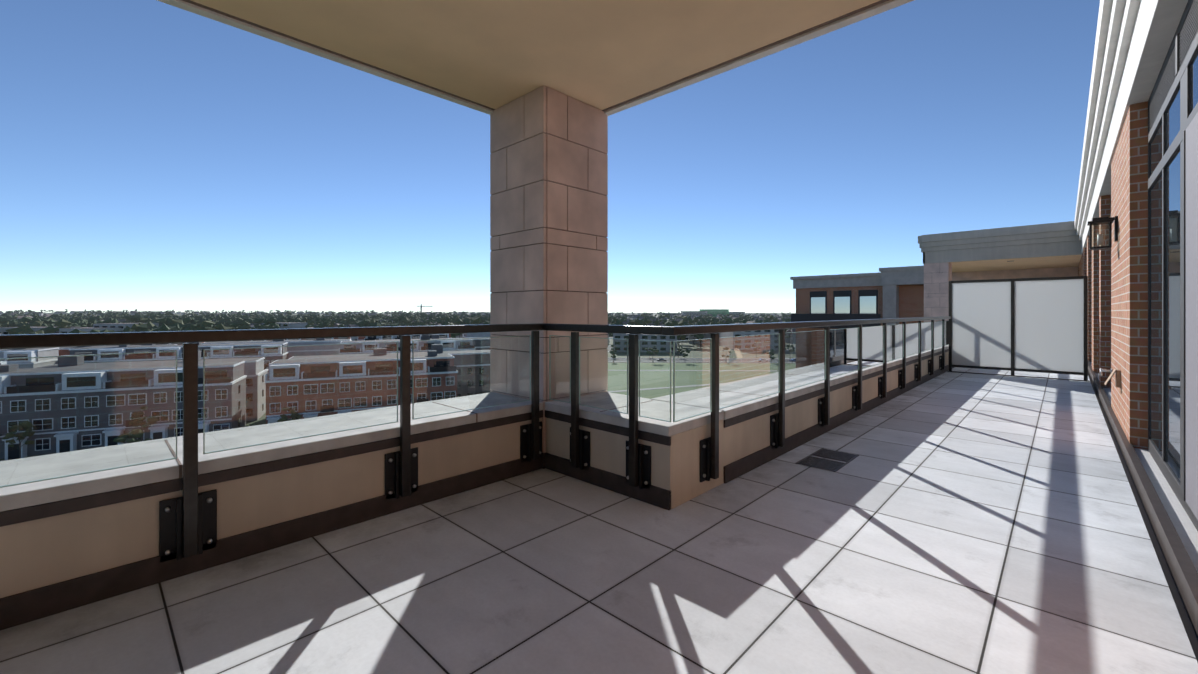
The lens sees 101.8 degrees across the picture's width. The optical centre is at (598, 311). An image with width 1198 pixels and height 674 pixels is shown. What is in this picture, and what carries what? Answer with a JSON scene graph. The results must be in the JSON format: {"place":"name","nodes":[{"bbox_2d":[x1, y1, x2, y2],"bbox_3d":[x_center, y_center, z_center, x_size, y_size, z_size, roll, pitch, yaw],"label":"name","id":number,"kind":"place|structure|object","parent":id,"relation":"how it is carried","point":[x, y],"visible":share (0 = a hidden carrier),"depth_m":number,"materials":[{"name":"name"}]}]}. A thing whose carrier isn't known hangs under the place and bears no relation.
{"place":"outdoors","nodes":[
{"label":"outdoors","id":0,"kind":"place"},
{"bbox_2d":[0,333,491,459],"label":"townhouses","id":1,"kind":"structure","parent":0,"point":[234,374],"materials":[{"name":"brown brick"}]},
{"bbox_2d":[0,337,489,393],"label":"townhouses roof","id":2,"kind":"structure","parent":1,"relation":"on","point":[88,367],"depth_m":99.98,"materials":[{"name":"grey"}]},
{"bbox_2d":[0,332,491,420],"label":"distant buildings","id":3,"kind":"structure","parent":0,"point":[260,401],"depth_m":121.26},
{"bbox_2d":[0,313,795,460],"bbox_3d":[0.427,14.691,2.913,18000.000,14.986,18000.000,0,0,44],"label":"ground","id":4,"kind":"structure","parent":0,"point":[261,421],"depth_m":260.43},
{"bbox_2d":[0,310,790,446],"bbox_3d":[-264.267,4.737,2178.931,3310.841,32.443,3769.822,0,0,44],"label":"tree leaves","id":5,"kind":"object","parent":4,"relation":"on","point":[63,323],"visible":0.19,"depth_m":403.29,"materials":[{"name":"green plant"}]},
{"bbox_2d":[0,309,794,442],"bbox_3d":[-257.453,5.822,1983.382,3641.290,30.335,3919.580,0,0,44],"label":"tree leaves","id":6,"kind":"object","parent":4,"relation":"on","point":[167,324],"visible":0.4,"depth_m":491.84,"materials":[{"name":"green plant"}]},
{"bbox_2d":[0,304,795,351],"bbox_3d":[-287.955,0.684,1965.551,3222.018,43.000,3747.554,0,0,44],"label":"buildings","id":7,"kind":"structure","parent":4,"relation":"on","point":[621,335],"depth_m":322.64,"materials":[{"name":"brown brick"}]},
{"bbox_2d":[0,309,795,335],"bbox_3d":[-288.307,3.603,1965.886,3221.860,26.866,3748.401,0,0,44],"label":"trees","id":8,"kind":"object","parent":4,"relation":"on","point":[634,316],"depth_m":919.16,"materials":[{"name":"green plant"}]},
{"bbox_2d":[1,344,794,460],"bbox_3d":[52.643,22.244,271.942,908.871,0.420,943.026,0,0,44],"label":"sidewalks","id":9,"kind":"structure","parent":4,"relation":"on","point":[682,370],"depth_m":183.86,"materials":[{"name":"grey concrete"}]},
{"bbox_2d":[14,312,790,458],"bbox_3d":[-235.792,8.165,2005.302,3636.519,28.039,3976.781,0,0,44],"label":"tree trunks","id":10,"kind":"object","parent":4,"relation":"on","point":[20,446],"visible":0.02,"depth_m":79.35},
{"bbox_2d":[699,310,728,316],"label":"green building","id":11,"kind":"structure","parent":4,"relation":"on","point":[714,313],"depth_m":1617.46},
{"bbox_3d":[7.011,16.209,7.411,6.890,29.950,33.600,0,0,44],"label":"building body","id":12,"kind":"object","parent":4,"relation":"on","visible":0},
{"bbox_2d":[0,367,1197,673],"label":"terrace pavers","id":13,"kind":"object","parent":12,"relation":"on","point":[964,521],"visible":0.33,"depth_m":2.15,"materials":[{"name":"grey concrete"}]},
{"bbox_2d":[0,351,948,597],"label":"parapet wall","id":14,"kind":"structure","parent":13,"relation":"on","point":[39,553],"depth_m":2.64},
{"bbox_2d":[0,345,948,511],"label":"parapet cap","id":15,"kind":"object","parent":14,"relation":"on","point":[37,493],"visible":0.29,"depth_m":2.79,"materials":[{"name":"grey concrete"}]},
{"bbox_2d":[490,85,607,402],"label":"pillar blocks","id":16,"kind":"structure","parent":15,"relation":"on","point":[543,110],"depth_m":3.92,"materials":[{"name":"beige stone"}]},
{"bbox_2d":[492,133,605,400],"bbox_3d":[-0.430,-0.516,4.202,0.696,2.420,0.696,0,0,44],"label":"joint","id":17,"kind":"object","parent":16,"relation":"in","point":[549,290],"visible":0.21,"depth_m":3.95,"materials":[{"name":"grey concrete"}]},
{"bbox_2d":[0,349,953,630],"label":"parapet trim","id":18,"kind":"structure","parent":14,"relation":"attached to","point":[56,599],"depth_m":2.59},
{"bbox_2d":[165,374,814,477],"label":"cap joints","id":19,"kind":"object","parent":14,"relation":"on","point":[177,460],"visible":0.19,"depth_m":2.53,"materials":[{"name":"grey concrete"}]},
{"bbox_2d":[159,355,942,561],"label":"post mounting brackets","id":20,"kind":"object","parent":14,"relation":"attached to","point":[171,530],"visible":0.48,"depth_m":2.95,"materials":[{"name":"black metal"}]},
{"bbox_2d":[165,358,940,554],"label":"bolts","id":21,"kind":"object","parent":20,"relation":"in","point":[208,541],"visible":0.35,"depth_m":2.96,"materials":[{"name":"black metal"}]},
{"bbox_2d":[183,319,944,557],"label":"rail posts","id":22,"kind":"object","parent":14,"relation":"on","point":[190,449],"visible":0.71,"depth_m":3.03,"materials":[{"name":"black metal"}]},
{"bbox_2d":[0,321,948,484],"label":"glass railing panel","id":23,"kind":"object","parent":22,"relation":"attached to","point":[844,351],"visible":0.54,"depth_m":3.33,"materials":[{"name":"clear glass"}]},
{"bbox_2d":[0,321,948,487],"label":"rail glass edges","id":24,"kind":"object","parent":23,"relation":"attached to","point":[413,418],"visible":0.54,"depth_m":2.91,"materials":[{"name":"glass"}]},
{"bbox_2d":[795,448,858,471],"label":"drains","id":25,"kind":"object","parent":13,"relation":"on","point":[847,458],"visible":0.96,"depth_m":3.88,"materials":[{"name":"black metal"}]},
{"bbox_2d":[924,262,951,321],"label":"pillar blocks","id":26,"kind":"structure","parent":13,"relation":"on","point":[936,305],"depth_m":16.89,"materials":[{"name":"grey stone"}]},
{"bbox_2d":[952,267,1077,280],"bbox_3d":[17.309,-0.171,19.700,4.970,3.110,0.400,0,0,44],"label":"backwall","id":27,"kind":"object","parent":13,"relation":"on","point":[1027,273],"visible":0.14,"depth_m":19.75,"materials":[{"name":"stone"}]},
{"bbox_2d":[947,276,1089,381],"bbox_3d":[7.660,0.283,9.003,1.990,1.802,0.100,0,0,44],"label":"screen frame","id":28,"kind":"object","parent":13,"relation":"on","point":[1012,369],"visible":0.98,"depth_m":8.98,"materials":[{"name":"black metal"}]},
{"bbox_2d":[952,279,1083,372],"bbox_3d":[7.660,0.234,9.003,1.850,1.610,0.010,0,0,44],"label":"privacy screen","id":29,"kind":"object","parent":28,"relation":"in","point":[1048,324],"visible":0.89,"depth_m":8.92,"materials":[{"name":"white glass"}]},
{"bbox_2d":[1078,101,1147,448],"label":"brick wall","id":30,"kind":"structure","parent":12,"relation":"on","point":[1129,276],"depth_m":4.26,"materials":[{"name":"brown brick"}]},
{"bbox_2d":[918,221,1081,263],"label":"cornice","id":31,"kind":"structure","parent":30,"relation":"on","point":[1047,239],"depth_m":15.59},
{"bbox_2d":[950,255,1081,271],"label":"soffit","id":32,"kind":"structure","parent":31,"relation":"attached to","point":[1029,263],"depth_m":17.30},
{"bbox_2d":[1087,216,1117,249],"bbox_3d":[5.217,-0.816,5.044,0.215,0.320,0.185,0,0,44],"label":"lantern frame","id":33,"kind":"object","parent":30,"relation":"attached to","point":[1104,220],"visible":0.96,"depth_m":5.00,"materials":[{"name":"black metal"}]},
{"bbox_2d":[1097,234,1102,244],"bbox_3d":[5.207,-0.751,5.055,0.044,0.110,0.044,0,0,44],"label":"light bulb","id":34,"kind":"object","parent":33,"relation":"in","point":[1099,240],"depth_m":5.04,"materials":[{"name":"white glass"}]},
{"bbox_2d":[1092,222,1109,245],"bbox_3d":[5.207,-0.798,5.055,0.145,0.245,0.145,0,0,44],"label":"lantern glass","id":35,"kind":"object","parent":33,"relation":"in","point":[1100,231],"visible":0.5,"depth_m":5.04,"materials":[{"name":"clear glass"}]},
{"bbox_2d":[1100,368,1112,375],"bbox_3d":[5.741,0.680,5.512,0.103,0.088,0.060,0,0,44],"label":"spout","id":36,"kind":"object","parent":30,"relation":"attached to","point":[1104,370],"visible":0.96,"depth_m":5.51,"materials":[{"name":"silver metal"}]},
{"bbox_2d":[1104,369,1120,387],"bbox_3d":[5.008,0.640,4.746,0.106,0.168,0.160,0,0,44],"label":"pipe","id":37,"kind":"object","parent":30,"relation":"attached to","point":[1117,378],"visible":1,"depth_m":4.68,"materials":[{"name":"brown metal"}]},
{"bbox_2d":[1074,0,1187,252],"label":"cornice","id":38,"kind":"structure","parent":30,"relation":"on","point":[1134,39],"depth_m":4.25,"materials":[{"name":"white paint"}]},
{"bbox_2d":[1090,362,1197,571],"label":"bay sills","id":39,"kind":"structure","parent":30,"relation":"attached to","point":[1185,528],"depth_m":2.84,"materials":[{"name":"white stone"}]},
{"bbox_2d":[1110,0,1197,530],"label":"bay frames","id":40,"kind":"structure","parent":30,"relation":"attached to","point":[1182,78],"depth_m":2.98,"materials":[{"name":"black metal"}]},
{"bbox_2d":[1150,51,1197,481],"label":"bay glass","id":41,"kind":"object","parent":40,"relation":"in","point":[1173,301],"visible":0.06,"depth_m":3.24,"materials":[{"name":"glass"}]},
{"bbox_2d":[1185,112,1197,519],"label":"bay screen","id":42,"kind":"object","parent":40,"relation":"in","point":[1191,315],"visible":1,"depth_m":2.51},
{"bbox_3d":[-2.348,-2.311,-0.535,4.450,0.670,10.180,0,0,44],"label":"slab","id":43,"kind":"object","parent":30,"relation":"on","visible":0},
{"bbox_2d":[157,0,913,115],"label":"ceiling edge trim","id":44,"kind":"structure","parent":43,"relation":"attached to","point":[773,49],"depth_m":3.18,"materials":[{"name":"beige paint"}]},
{"bbox_2d":[1088,360,1197,661],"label":"base trim","id":45,"kind":"structure","parent":12,"relation":"on","point":[1179,570],"depth_m":2.54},
{"bbox_2d":[452,354,491,396],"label":"taupe townhouses","id":46,"kind":"structure","parent":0,"point":[465,376],"depth_m":118.39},
{"bbox_2d":[0,316,951,348],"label":"rail top","id":47,"kind":"object","parent":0,"point":[16,341],"visible":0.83,"depth_m":2.65,"materials":[{"name":"black metal"}]},
{"bbox_2d":[191,0,879,109],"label":"ceiling","id":48,"kind":"structure","parent":0,"point":[597,54],"depth_m":3.04,"materials":[{"name":"beige paint"}]},
{"bbox_2d":[542,403,545,452],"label":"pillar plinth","id":49,"kind":"structure","parent":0,"point":[543,434],"depth_m":3.70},
{"bbox_2d":[0,0,1099,312],"label":"sky","id":50,"kind":"structure","parent":0,"point":[155,155],"materials":[{"name":"blue"}]},
{"bbox_2d":[606,346,793,361],"bbox_3d":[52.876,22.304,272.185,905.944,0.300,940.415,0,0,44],"label":"roads","id":51,"kind":"structure","parent":0,"point":[679,360],"depth_m":222.51,"materials":[{"name":"grey asphalt"}]},
{"bbox_2d":[607,363,795,398],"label":"park lawn","id":52,"kind":"structure","parent":0,"point":[656,381],"depth_m":169.76,"materials":[{"name":"green plant"}]},
{"bbox_2d":[790,266,923,367],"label":"wing","id":53,"kind":"structure","parent":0,"point":[890,280],"depth_m":34.45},
{"bbox_2d":[791,290,880,328],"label":"wing frames","id":54,"kind":"structure","parent":53,"relation":"attached to","point":[814,317],"depth_m":35.16,"materials":[{"name":"black metal"}]},
{"bbox_2d":[1149,0,1197,131],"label":"bay louvres","id":55,"kind":"object","parent":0,"point":[1189,31],"visible":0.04,"depth_m":3.07,"materials":[{"name":"grey metal"}]}
]}

